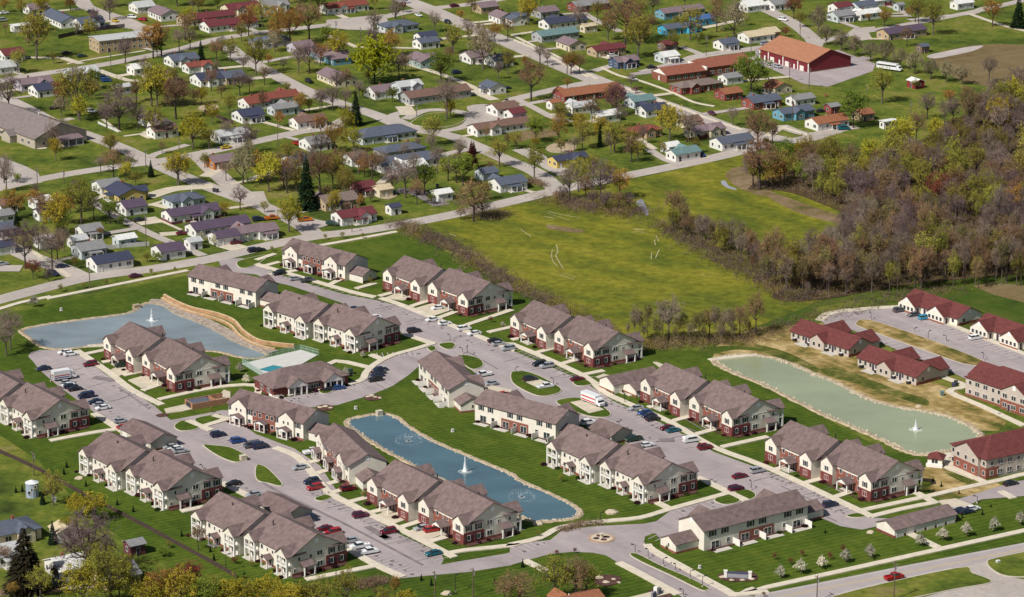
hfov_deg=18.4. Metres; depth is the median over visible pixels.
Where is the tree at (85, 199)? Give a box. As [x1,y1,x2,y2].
[55,175,101,223]
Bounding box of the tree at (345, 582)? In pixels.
[329,564,366,596]
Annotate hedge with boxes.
[354,574,392,589]
[526,176,549,186]
[556,517,606,532]
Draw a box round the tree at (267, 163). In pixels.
[250,150,282,191]
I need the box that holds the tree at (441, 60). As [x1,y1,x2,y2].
[427,48,455,82]
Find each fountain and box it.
[146,309,156,321]
[395,433,421,443]
[459,456,471,473]
[909,420,921,431]
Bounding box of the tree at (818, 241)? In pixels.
[809,231,832,255]
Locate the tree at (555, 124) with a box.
[546,112,569,140]
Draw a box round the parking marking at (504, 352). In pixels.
[50,272,1020,574]
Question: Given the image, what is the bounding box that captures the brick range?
[650,53,749,82]
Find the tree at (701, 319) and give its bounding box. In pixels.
[692,310,706,337]
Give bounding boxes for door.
[136,547,139,555]
[226,294,231,300]
[296,386,302,392]
[480,415,485,422]
[503,421,508,428]
[520,425,526,433]
[543,432,549,438]
[614,385,621,393]
[711,539,719,547]
[741,532,748,540]
[764,526,771,534]
[793,519,800,527]
[896,529,903,537]
[906,526,913,534]
[917,523,924,531]
[927,521,934,529]
[937,518,944,526]
[947,516,954,524]
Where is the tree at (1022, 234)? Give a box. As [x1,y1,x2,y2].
[1018,226,1023,244]
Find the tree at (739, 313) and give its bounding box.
[733,303,750,334]
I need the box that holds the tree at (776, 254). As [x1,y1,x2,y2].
[771,250,789,284]
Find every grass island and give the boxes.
[174,420,198,430]
[194,414,222,423]
[203,444,248,462]
[236,255,265,268]
[255,464,282,486]
[314,494,331,500]
[319,390,333,393]
[411,112,465,127]
[427,346,435,351]
[438,342,455,349]
[457,355,483,369]
[510,371,561,396]
[556,397,610,417]
[572,379,591,385]
[629,553,710,590]
[714,494,740,504]
[735,489,755,499]
[832,567,991,596]
[846,513,865,517]
[855,319,982,365]
[987,552,1023,577]
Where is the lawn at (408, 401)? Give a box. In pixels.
[0,233,1023,596]
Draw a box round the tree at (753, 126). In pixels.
[741,104,774,150]
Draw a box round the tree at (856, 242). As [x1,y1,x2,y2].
[850,232,867,252]
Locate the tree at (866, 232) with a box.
[851,218,873,243]
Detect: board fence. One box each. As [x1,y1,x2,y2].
[98,121,117,131]
[107,241,148,248]
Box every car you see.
[35,365,50,370]
[45,576,58,582]
[55,263,68,267]
[57,348,71,354]
[58,379,74,384]
[63,351,78,356]
[63,382,77,388]
[67,385,82,391]
[87,398,103,404]
[92,401,107,406]
[95,404,110,410]
[112,417,128,423]
[128,273,142,277]
[133,217,144,221]
[163,443,177,449]
[167,445,183,449]
[172,447,188,453]
[176,230,187,234]
[220,145,231,148]
[225,479,241,485]
[230,240,242,244]
[245,490,262,496]
[254,247,265,251]
[288,275,302,280]
[291,463,308,470]
[316,524,332,531]
[322,385,332,390]
[332,384,345,389]
[347,536,359,543]
[369,371,384,376]
[371,369,386,373]
[373,366,388,370]
[413,523,427,530]
[424,549,442,556]
[425,316,439,321]
[431,304,444,309]
[437,320,451,325]
[467,330,481,335]
[485,380,498,385]
[487,337,501,342]
[491,341,505,345]
[570,375,584,380]
[628,404,643,410]
[637,408,652,414]
[641,412,656,417]
[641,441,654,447]
[645,415,660,421]
[659,424,674,430]
[665,426,681,432]
[707,110,716,114]
[731,472,747,478]
[815,108,825,112]
[906,311,920,316]
[958,507,974,514]
[964,505,980,509]
[1002,479,1018,486]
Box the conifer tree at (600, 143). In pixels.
[597,123,602,147]
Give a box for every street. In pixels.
[0,0,502,82]
[0,93,323,234]
[0,117,345,190]
[0,144,771,303]
[0,157,41,188]
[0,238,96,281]
[74,0,143,30]
[222,45,563,189]
[281,346,450,406]
[387,108,470,132]
[396,0,770,146]
[501,81,589,101]
[510,493,758,596]
[639,45,762,71]
[742,0,822,46]
[742,125,857,142]
[749,0,1023,59]
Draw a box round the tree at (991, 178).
[976,174,1012,213]
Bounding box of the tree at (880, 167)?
[866,156,889,193]
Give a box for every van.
[77,390,94,398]
[101,77,111,81]
[242,439,259,448]
[251,441,268,449]
[682,434,699,442]
[837,125,849,129]
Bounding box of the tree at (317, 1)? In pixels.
[307,0,327,11]
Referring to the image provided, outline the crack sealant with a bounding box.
[93,351,835,564]
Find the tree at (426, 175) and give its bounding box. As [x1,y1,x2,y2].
[412,162,437,193]
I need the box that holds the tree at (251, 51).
[236,32,273,74]
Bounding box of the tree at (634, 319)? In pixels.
[629,305,639,331]
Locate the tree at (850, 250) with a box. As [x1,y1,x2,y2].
[835,241,860,268]
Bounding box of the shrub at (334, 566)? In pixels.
[331,564,338,568]
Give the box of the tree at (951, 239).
[945,235,966,267]
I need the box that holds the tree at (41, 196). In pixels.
[34,190,53,223]
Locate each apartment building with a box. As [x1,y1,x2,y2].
[0,369,89,438]
[77,430,223,510]
[102,321,231,391]
[189,491,347,578]
[262,290,401,353]
[365,459,523,544]
[382,255,513,315]
[509,300,643,367]
[545,424,698,504]
[640,362,784,436]
[764,420,924,501]
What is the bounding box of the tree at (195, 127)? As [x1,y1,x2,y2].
[172,110,211,148]
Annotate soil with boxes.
[198,104,217,110]
[517,129,557,141]
[546,142,576,152]
[546,225,582,232]
[713,323,1006,430]
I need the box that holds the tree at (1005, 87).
[985,78,1018,101]
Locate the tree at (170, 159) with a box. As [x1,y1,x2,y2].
[161,150,198,184]
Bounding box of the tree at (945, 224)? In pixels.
[938,214,951,231]
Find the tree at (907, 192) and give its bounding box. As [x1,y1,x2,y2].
[895,185,919,213]
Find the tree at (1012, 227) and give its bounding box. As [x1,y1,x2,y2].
[1000,223,1022,267]
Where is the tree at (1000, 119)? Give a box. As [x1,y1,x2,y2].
[987,102,1012,140]
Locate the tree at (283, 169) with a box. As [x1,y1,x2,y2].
[274,158,300,192]
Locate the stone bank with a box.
[147,299,277,353]
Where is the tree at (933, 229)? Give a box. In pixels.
[919,212,943,238]
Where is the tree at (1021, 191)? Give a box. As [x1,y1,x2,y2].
[1018,186,1023,207]
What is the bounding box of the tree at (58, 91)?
[49,75,72,110]
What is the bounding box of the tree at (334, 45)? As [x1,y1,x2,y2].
[323,29,352,51]
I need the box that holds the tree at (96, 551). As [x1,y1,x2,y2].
[75,539,113,581]
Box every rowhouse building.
[186,263,278,308]
[226,389,330,441]
[280,238,376,282]
[310,423,387,490]
[412,350,487,412]
[473,389,591,443]
[659,488,824,553]
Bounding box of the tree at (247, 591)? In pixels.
[221,571,264,596]
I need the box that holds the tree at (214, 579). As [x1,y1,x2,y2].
[200,573,229,596]
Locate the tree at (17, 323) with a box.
[0,307,24,349]
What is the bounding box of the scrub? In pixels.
[742,279,972,344]
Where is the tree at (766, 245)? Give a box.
[755,233,780,273]
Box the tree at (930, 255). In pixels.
[908,244,937,290]
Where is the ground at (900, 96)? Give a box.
[0,0,1023,596]
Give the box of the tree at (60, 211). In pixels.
[37,192,72,233]
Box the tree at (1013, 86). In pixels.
[995,76,1023,116]
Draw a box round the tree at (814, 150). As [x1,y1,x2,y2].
[799,140,830,171]
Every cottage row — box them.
[789,318,880,357]
[856,345,949,385]
[897,288,982,325]
[969,312,1023,349]
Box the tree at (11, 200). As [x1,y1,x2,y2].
[0,188,29,211]
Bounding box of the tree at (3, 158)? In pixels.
[0,153,15,182]
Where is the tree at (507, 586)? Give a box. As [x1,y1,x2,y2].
[494,569,538,596]
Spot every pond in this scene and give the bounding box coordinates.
[23,304,263,357]
[349,415,576,520]
[717,356,977,453]
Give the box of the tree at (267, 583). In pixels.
[245,572,287,596]
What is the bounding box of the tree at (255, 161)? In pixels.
[248,149,271,182]
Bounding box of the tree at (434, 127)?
[418,113,443,145]
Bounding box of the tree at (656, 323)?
[651,316,660,342]
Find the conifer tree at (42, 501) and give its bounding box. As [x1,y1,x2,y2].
[40,491,45,504]
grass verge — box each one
[698,346,766,354]
[711,274,1023,350]
[754,344,818,371]
[820,367,928,404]
[943,468,978,483]
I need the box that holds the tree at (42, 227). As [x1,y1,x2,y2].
[27,219,48,251]
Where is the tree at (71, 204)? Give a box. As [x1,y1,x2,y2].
[54,191,77,219]
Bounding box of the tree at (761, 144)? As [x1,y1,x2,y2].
[739,132,785,189]
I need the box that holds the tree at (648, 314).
[641,302,653,338]
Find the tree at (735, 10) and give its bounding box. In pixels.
[715,0,748,36]
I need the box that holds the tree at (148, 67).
[134,57,165,106]
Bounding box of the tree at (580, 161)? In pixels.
[563,156,592,191]
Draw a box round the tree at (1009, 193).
[993,184,1017,223]
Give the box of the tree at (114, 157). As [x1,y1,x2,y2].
[99,147,125,177]
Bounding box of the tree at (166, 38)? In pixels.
[152,22,169,55]
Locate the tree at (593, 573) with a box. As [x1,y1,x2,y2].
[571,564,603,589]
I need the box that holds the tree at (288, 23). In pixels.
[274,6,303,41]
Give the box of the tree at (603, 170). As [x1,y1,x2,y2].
[582,157,616,193]
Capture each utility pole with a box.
[32,452,34,475]
[145,215,146,246]
[432,571,436,596]
[470,568,475,596]
[791,94,794,121]
[815,575,818,596]
[892,561,898,596]
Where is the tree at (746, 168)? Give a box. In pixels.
[739,151,770,186]
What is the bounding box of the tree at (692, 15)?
[677,4,706,40]
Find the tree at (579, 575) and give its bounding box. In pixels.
[560,554,593,591]
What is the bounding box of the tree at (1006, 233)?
[997,225,1019,244]
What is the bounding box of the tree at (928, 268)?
[924,253,933,281]
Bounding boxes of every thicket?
[442,194,519,222]
[526,190,664,222]
[636,324,780,353]
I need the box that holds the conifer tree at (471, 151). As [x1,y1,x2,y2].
[466,140,479,169]
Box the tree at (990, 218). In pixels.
[980,206,997,231]
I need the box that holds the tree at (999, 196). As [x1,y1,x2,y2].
[984,188,1009,232]
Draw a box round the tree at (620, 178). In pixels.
[607,167,634,191]
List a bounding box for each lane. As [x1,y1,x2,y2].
[0,265,22,270]
[0,586,66,595]
[93,201,206,255]
[146,144,190,157]
[189,155,251,202]
[227,55,254,66]
[249,191,312,228]
[257,55,302,63]
[294,219,326,227]
[376,183,397,199]
[396,188,448,205]
[440,147,492,154]
[513,148,574,175]
[515,99,571,121]
[519,98,552,105]
[584,12,621,31]
[590,65,611,71]
[629,61,684,74]
[644,149,682,165]
[678,46,708,56]
[783,125,840,135]
[851,56,871,61]
[886,5,911,16]
[908,3,1011,20]
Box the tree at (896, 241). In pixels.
[884,231,902,263]
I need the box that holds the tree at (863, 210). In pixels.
[853,192,879,238]
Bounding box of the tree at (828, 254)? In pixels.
[816,244,833,289]
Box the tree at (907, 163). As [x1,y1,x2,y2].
[899,152,920,191]
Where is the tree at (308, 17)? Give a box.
[294,0,324,39]
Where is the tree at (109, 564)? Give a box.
[82,545,137,596]
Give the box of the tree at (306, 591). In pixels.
[291,580,321,596]
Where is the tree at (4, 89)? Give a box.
[0,72,24,103]
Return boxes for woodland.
[662,76,1023,295]
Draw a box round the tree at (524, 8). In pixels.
[517,0,539,25]
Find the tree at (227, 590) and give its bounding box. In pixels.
[207,578,241,596]
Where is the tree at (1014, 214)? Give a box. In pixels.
[1009,206,1023,225]
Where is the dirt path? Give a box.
[725,167,842,223]
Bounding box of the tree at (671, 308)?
[653,292,685,340]
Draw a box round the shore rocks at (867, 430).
[713,353,979,453]
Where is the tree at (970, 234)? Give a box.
[966,230,976,263]
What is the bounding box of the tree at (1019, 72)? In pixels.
[1003,63,1023,86]
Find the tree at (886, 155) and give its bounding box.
[877,147,902,183]
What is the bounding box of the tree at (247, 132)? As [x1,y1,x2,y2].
[233,121,262,143]
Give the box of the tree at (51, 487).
[34,468,69,505]
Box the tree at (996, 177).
[981,167,1003,200]
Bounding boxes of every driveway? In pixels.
[3,8,906,596]
[4,236,71,276]
[59,57,82,63]
[100,70,137,81]
[101,119,120,131]
[111,292,972,539]
[135,217,160,224]
[148,184,213,197]
[156,219,182,229]
[159,231,182,235]
[200,169,220,176]
[219,244,247,250]
[229,179,255,183]
[229,204,254,208]
[327,35,357,47]
[395,61,488,94]
[396,106,415,114]
[471,90,497,99]
[511,31,532,34]
[702,18,743,28]
[764,125,786,135]
[968,13,1023,30]
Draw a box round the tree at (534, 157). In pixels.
[521,143,546,177]
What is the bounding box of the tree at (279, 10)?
[262,3,286,28]
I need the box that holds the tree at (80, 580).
[55,559,112,596]
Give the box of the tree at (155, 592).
[129,575,167,596]
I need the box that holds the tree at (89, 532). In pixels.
[51,507,120,578]
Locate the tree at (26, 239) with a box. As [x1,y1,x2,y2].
[7,220,45,268]
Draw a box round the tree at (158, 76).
[137,63,172,106]
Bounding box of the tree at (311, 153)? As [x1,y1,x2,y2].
[302,145,321,172]
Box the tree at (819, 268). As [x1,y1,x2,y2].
[817,254,825,288]
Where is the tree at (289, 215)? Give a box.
[271,193,307,231]
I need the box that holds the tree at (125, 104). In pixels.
[96,87,138,129]
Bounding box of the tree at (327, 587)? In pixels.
[306,574,337,596]
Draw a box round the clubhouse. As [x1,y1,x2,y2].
[252,361,349,396]
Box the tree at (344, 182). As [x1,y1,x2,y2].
[332,167,359,190]
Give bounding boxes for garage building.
[118,418,177,449]
[258,491,313,518]
[588,418,632,442]
[598,366,656,393]
[623,380,640,397]
[875,504,957,537]
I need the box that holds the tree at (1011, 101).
[992,91,1017,129]
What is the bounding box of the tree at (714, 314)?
[708,304,721,327]
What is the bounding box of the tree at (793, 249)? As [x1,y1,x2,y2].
[779,237,802,283]
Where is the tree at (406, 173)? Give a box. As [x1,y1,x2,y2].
[383,160,420,197]
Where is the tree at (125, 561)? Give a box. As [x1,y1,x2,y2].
[114,553,132,572]
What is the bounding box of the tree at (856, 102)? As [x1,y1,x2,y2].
[836,87,871,127]
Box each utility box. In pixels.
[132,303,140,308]
[239,454,247,461]
[347,368,352,374]
[375,409,382,416]
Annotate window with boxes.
[5,536,11,541]
[61,423,66,428]
[71,412,77,417]
[72,421,77,426]
[81,410,86,415]
[81,419,87,424]
[176,375,182,380]
[177,383,182,388]
[186,373,191,378]
[186,382,191,387]
[193,484,198,489]
[193,494,198,499]
[204,482,210,487]
[204,491,210,497]
[213,479,219,485]
[295,422,300,428]
[317,549,322,555]
[317,560,322,565]
[328,547,334,553]
[328,557,334,563]
[338,544,344,550]
[338,554,344,560]
[465,525,471,531]
[466,535,471,541]
[475,522,481,529]
[475,532,481,538]
[478,405,483,410]
[487,519,492,525]
[487,529,492,535]
[507,412,512,418]
[536,420,541,425]
[546,422,551,428]
[595,350,600,355]
[595,359,600,364]
[603,349,608,354]
[603,357,608,362]
[681,475,686,481]
[681,485,686,490]
[690,473,695,479]
[690,482,695,488]
[709,530,716,536]
[721,527,728,533]
[734,419,739,424]
[734,428,739,433]
[742,417,747,422]
[742,426,747,431]
[747,520,753,526]
[759,517,765,523]
[784,511,790,517]
[796,508,802,514]
[872,491,878,497]
[873,482,878,488]
[881,480,887,486]
[881,489,886,495]
[931,459,937,463]
[997,468,1002,473]
[1007,456,1012,461]
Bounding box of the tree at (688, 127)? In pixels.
[676,110,701,140]
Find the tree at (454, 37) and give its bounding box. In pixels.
[442,21,463,50]
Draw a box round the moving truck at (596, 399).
[581,389,604,406]
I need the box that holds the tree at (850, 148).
[837,141,863,162]
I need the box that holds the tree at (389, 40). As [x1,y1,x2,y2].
[379,27,404,55]
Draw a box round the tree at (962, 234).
[953,224,968,240]
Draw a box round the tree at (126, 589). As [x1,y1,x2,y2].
[117,573,146,596]
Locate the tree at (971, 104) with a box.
[958,88,985,123]
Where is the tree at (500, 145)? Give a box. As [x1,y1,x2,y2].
[483,137,509,166]
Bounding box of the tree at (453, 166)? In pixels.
[446,155,464,182]
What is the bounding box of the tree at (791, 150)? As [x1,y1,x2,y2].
[769,137,799,163]
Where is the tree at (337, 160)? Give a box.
[322,151,345,187]
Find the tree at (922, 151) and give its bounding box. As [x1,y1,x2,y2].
[911,142,933,177]
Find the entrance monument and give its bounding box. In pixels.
[651,586,660,596]
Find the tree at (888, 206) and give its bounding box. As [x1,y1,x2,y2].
[877,197,899,223]
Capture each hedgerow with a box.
[383,217,647,350]
[631,214,829,305]
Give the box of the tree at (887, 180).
[871,167,902,204]
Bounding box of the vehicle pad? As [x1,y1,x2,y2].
[522,379,603,412]
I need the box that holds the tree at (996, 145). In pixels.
[983,139,1005,163]
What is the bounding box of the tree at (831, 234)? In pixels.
[814,225,841,256]
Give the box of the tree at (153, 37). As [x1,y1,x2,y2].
[134,19,170,58]
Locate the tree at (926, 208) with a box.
[916,201,939,241]
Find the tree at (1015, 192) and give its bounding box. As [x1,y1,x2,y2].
[1004,182,1023,206]
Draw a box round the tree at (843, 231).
[833,216,855,243]
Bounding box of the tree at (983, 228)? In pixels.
[975,218,993,238]
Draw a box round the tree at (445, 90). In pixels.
[432,75,461,118]
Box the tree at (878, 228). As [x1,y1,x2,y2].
[868,218,889,269]
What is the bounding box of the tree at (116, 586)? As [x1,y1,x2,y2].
[104,561,136,596]
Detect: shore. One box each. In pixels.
[18,302,268,358]
[343,412,583,522]
[710,353,984,455]
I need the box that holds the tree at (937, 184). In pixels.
[921,170,956,202]
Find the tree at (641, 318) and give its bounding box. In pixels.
[635,308,644,325]
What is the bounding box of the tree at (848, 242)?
[838,235,856,254]
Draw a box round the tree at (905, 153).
[895,149,920,180]
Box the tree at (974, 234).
[969,228,978,249]
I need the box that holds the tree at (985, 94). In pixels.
[970,85,998,116]
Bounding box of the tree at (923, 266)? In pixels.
[915,256,927,275]
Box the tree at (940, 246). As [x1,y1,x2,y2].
[931,234,949,272]
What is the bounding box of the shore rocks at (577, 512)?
[346,413,581,520]
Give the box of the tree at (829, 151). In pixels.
[813,135,843,174]
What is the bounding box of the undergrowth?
[750,105,1023,298]
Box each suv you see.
[48,269,59,275]
[50,580,67,588]
[82,359,97,366]
[86,108,96,112]
[114,361,125,367]
[127,14,136,17]
[137,17,147,20]
[209,430,226,437]
[229,436,245,443]
[247,246,258,252]
[251,215,264,220]
[272,269,285,275]
[303,476,319,484]
[305,78,312,82]
[305,513,317,520]
[306,482,323,490]
[324,526,341,534]
[326,219,338,225]
[339,483,356,491]
[351,510,369,518]
[367,374,382,381]
[379,525,397,534]
[406,326,420,332]
[423,525,440,532]
[449,3,458,6]
[451,69,461,73]
[456,324,471,330]
[500,343,515,350]
[522,375,537,381]
[531,359,546,366]
[539,361,554,368]
[580,418,594,425]
[697,442,713,450]
[727,484,744,491]
[749,465,765,473]
[778,16,787,20]
[822,499,838,507]
[892,306,904,312]
[917,314,927,319]
[968,333,982,339]
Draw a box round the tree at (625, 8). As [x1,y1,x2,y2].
[598,0,648,44]
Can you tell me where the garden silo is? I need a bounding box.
[25,480,38,498]
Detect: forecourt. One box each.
[103,13,144,29]
[326,14,387,29]
[755,48,874,86]
[848,26,875,40]
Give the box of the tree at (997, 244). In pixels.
[986,234,1010,272]
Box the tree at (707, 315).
[700,307,716,336]
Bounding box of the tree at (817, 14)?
[808,4,831,33]
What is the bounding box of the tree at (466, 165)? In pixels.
[448,152,479,185]
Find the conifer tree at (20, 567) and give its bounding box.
[1,525,51,596]
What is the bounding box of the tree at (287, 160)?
[272,154,295,189]
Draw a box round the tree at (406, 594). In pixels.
[394,588,416,596]
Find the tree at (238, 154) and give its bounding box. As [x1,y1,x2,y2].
[224,143,259,184]
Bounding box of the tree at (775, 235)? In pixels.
[762,224,788,269]
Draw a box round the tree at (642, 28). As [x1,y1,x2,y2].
[621,10,656,56]
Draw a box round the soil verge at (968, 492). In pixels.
[936,483,1001,499]
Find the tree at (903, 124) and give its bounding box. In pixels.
[884,115,917,142]
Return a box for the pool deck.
[243,350,316,374]
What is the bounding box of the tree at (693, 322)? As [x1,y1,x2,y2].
[688,313,699,338]
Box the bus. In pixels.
[876,61,902,71]
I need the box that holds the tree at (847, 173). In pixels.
[836,161,868,193]
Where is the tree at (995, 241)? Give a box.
[982,231,1011,274]
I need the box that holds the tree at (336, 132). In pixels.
[315,121,350,152]
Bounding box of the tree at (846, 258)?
[837,248,858,292]
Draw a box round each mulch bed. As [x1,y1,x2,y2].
[37,266,922,577]
[156,395,757,596]
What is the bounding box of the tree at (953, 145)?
[939,134,967,162]
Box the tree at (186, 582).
[154,564,202,596]
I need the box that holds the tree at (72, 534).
[60,522,83,551]
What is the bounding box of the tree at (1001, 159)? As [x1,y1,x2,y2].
[988,147,1014,168]
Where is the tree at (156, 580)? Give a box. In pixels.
[136,565,183,596]
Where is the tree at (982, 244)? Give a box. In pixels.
[968,233,991,275]
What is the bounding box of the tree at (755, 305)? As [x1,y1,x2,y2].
[745,288,766,332]
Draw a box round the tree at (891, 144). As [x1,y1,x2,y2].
[876,131,913,157]
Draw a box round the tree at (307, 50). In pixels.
[299,39,322,73]
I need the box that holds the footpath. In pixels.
[815,305,952,465]
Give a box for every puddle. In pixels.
[637,199,647,214]
[721,180,736,189]
[927,46,982,57]
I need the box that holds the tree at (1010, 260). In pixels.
[992,235,1023,281]
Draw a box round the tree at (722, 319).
[714,307,730,338]
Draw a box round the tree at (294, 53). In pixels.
[289,43,306,73]
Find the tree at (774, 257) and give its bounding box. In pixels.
[769,249,780,277]
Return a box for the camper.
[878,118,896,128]
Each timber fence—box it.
[0,449,236,577]
[58,24,124,38]
[204,109,233,124]
[687,134,708,141]
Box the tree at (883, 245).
[871,234,890,275]
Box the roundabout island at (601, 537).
[588,532,614,542]
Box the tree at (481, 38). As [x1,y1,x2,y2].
[466,23,502,68]
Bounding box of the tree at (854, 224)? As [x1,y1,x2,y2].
[846,214,868,248]
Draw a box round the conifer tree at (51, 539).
[47,521,57,545]
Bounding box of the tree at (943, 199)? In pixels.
[935,192,952,209]
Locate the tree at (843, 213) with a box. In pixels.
[834,204,853,238]
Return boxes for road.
[755,543,1023,596]
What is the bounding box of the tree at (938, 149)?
[922,139,950,178]
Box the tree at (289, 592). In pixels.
[270,580,309,596]
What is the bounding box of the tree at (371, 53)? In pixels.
[346,34,401,83]
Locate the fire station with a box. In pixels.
[758,35,851,72]
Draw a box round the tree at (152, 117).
[141,105,166,129]
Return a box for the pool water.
[260,365,281,371]
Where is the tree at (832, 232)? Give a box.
[823,226,840,241]
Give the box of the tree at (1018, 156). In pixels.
[1008,141,1023,180]
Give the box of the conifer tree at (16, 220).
[13,209,19,235]
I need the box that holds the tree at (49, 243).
[36,228,65,268]
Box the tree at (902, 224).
[890,204,917,241]
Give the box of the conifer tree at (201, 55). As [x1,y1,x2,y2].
[198,42,205,60]
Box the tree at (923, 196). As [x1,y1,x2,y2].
[917,191,935,223]
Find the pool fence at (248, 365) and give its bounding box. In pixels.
[242,345,318,373]
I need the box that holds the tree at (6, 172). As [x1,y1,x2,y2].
[0,161,15,189]
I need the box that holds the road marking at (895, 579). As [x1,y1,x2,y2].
[757,544,1020,596]
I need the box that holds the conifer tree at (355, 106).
[348,89,364,126]
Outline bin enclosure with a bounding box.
[185,393,229,409]
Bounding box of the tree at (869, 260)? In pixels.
[856,250,877,289]
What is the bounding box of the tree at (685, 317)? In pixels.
[680,311,689,339]
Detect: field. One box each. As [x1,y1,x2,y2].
[403,153,853,344]
[928,44,1023,88]
[974,282,1023,302]
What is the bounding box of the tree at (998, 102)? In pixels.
[986,94,1014,132]
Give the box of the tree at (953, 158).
[944,147,972,174]
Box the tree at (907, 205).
[894,194,918,235]
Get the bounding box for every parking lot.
[28,350,511,577]
[219,258,886,536]
[821,308,1023,377]
[959,480,1023,503]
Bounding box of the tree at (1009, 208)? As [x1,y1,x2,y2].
[998,195,1023,224]
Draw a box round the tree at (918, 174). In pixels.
[909,154,936,190]
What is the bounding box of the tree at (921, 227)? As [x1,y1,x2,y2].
[908,220,932,244]
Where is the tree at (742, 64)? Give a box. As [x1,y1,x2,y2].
[729,51,773,91]
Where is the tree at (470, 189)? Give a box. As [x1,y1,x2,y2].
[451,177,493,221]
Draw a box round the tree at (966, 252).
[958,240,971,284]
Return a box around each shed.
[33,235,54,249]
[47,519,78,543]
[67,233,89,247]
[121,537,146,556]
[182,236,203,250]
[371,183,393,197]
[385,202,402,215]
[431,187,453,201]
[546,98,561,109]
[662,140,679,152]
[823,102,840,113]
[893,2,905,10]
[906,76,923,88]
[916,43,929,52]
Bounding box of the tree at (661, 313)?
[658,304,667,337]
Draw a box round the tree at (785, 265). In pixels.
[777,254,795,291]
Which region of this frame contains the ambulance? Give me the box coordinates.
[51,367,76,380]
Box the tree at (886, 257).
[877,249,888,272]
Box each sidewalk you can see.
[0,231,1023,596]
[67,34,809,134]
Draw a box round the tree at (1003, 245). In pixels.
[996,234,1010,284]
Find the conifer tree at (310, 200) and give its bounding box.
[295,155,319,211]
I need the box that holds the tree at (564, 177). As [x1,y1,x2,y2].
[556,162,583,198]
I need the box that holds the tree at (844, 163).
[832,156,862,193]
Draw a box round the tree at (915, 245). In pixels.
[906,237,933,259]
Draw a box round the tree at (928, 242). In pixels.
[913,229,940,278]
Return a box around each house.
[0,46,25,61]
[0,59,20,74]
[0,197,17,210]
[0,208,14,221]
[0,220,17,237]
[0,239,15,255]
[0,515,42,542]
[0,540,27,570]
[9,22,29,32]
[13,75,53,91]
[23,3,50,15]
[27,81,57,97]
[28,194,53,208]
[32,207,55,221]
[40,8,74,28]
[43,551,85,580]
[62,65,99,80]
[69,239,107,259]
[74,14,105,28]
[75,222,104,240]
[84,250,134,272]
[90,177,120,194]
[94,559,142,589]
[103,180,148,202]
[111,82,131,93]
[111,232,137,247]
[116,197,148,215]
[126,62,151,75]
[129,0,155,13]
[138,112,174,126]
[141,69,178,83]
[146,123,178,138]
[147,5,180,21]
[150,241,186,260]
[160,202,221,224]
[161,190,206,208]
[164,51,199,67]
[175,9,236,25]
[181,59,213,73]
[184,214,251,236]
[189,69,224,87]
[198,15,258,32]
[204,152,236,169]
[206,228,241,246]
[210,125,249,143]
[219,0,261,15]
[220,69,246,84]
[223,221,262,241]
[231,105,265,123]
[237,94,270,108]
[248,34,292,48]
[252,87,298,103]
[254,222,279,240]
[261,0,290,12]
[266,99,299,115]
[281,153,307,168]
[285,39,314,54]
[288,112,326,129]
[298,134,331,151]
[311,47,350,65]
[315,190,358,211]
[316,67,357,87]
[317,0,368,14]
[329,205,377,225]
[343,150,369,167]
[347,179,376,197]
[348,123,417,144]
[364,83,392,99]
[369,150,445,173]
[372,139,425,156]
[377,17,418,33]
[388,157,428,174]
[390,78,423,98]
[398,83,471,104]
[408,51,438,68]
[412,36,440,49]
[414,30,438,38]
[459,49,487,64]
[467,116,529,136]
[472,0,499,13]
[474,166,499,180]
[477,79,505,94]
[484,52,513,67]
[485,100,520,116]
[487,173,528,192]
[488,9,509,23]
[503,107,527,117]
[504,14,525,25]
[510,11,529,21]
[531,5,559,18]
[531,26,579,42]
[538,14,588,28]
[546,150,589,168]
[546,587,604,596]
[553,82,622,103]
[555,36,585,51]
[565,98,595,113]
[566,0,608,11]
[579,22,598,32]
[587,41,626,57]
[592,108,620,121]
[607,54,640,68]
[623,92,656,108]
[624,123,663,138]
[634,101,668,117]
[654,3,705,19]
[654,50,680,63]
[656,39,678,50]
[657,21,702,35]
[666,143,701,161]
[668,77,724,94]
[676,114,703,127]
[682,121,726,138]
[688,13,715,25]
[708,132,755,151]
[713,36,739,50]
[713,86,743,100]
[717,71,743,84]
[737,0,766,12]
[737,28,775,43]
[741,92,782,109]
[760,26,780,37]
[761,79,792,94]
[764,0,789,10]
[771,103,815,120]
[785,92,816,105]
[804,112,849,130]
[826,9,855,22]
[827,1,853,11]
[851,0,877,8]
[851,107,874,121]
[852,7,880,20]
[860,0,893,6]
[876,23,926,39]
[950,0,974,9]
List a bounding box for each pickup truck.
[264,214,279,219]
[297,216,312,221]
[299,276,315,282]
[302,447,311,454]
[349,541,370,549]
[358,546,378,554]
[475,370,492,375]
[536,381,554,388]
[624,434,642,442]
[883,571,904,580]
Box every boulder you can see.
[74,476,83,479]
[441,590,451,595]
[532,520,542,524]
[605,509,618,514]
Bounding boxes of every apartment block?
[949,428,1023,478]
[964,360,1023,415]
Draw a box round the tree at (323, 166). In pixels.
[308,150,336,191]
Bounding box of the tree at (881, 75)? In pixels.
[863,65,896,102]
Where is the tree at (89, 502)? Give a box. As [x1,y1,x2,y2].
[70,491,112,521]
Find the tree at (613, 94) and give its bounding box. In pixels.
[600,80,630,107]
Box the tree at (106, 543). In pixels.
[97,534,118,549]
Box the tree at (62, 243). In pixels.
[45,231,71,259]
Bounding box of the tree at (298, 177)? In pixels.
[285,159,302,191]
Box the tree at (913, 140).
[901,135,927,153]
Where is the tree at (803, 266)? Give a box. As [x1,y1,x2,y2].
[796,257,809,291]
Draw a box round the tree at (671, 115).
[652,100,685,139]
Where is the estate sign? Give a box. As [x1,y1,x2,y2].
[724,569,751,578]

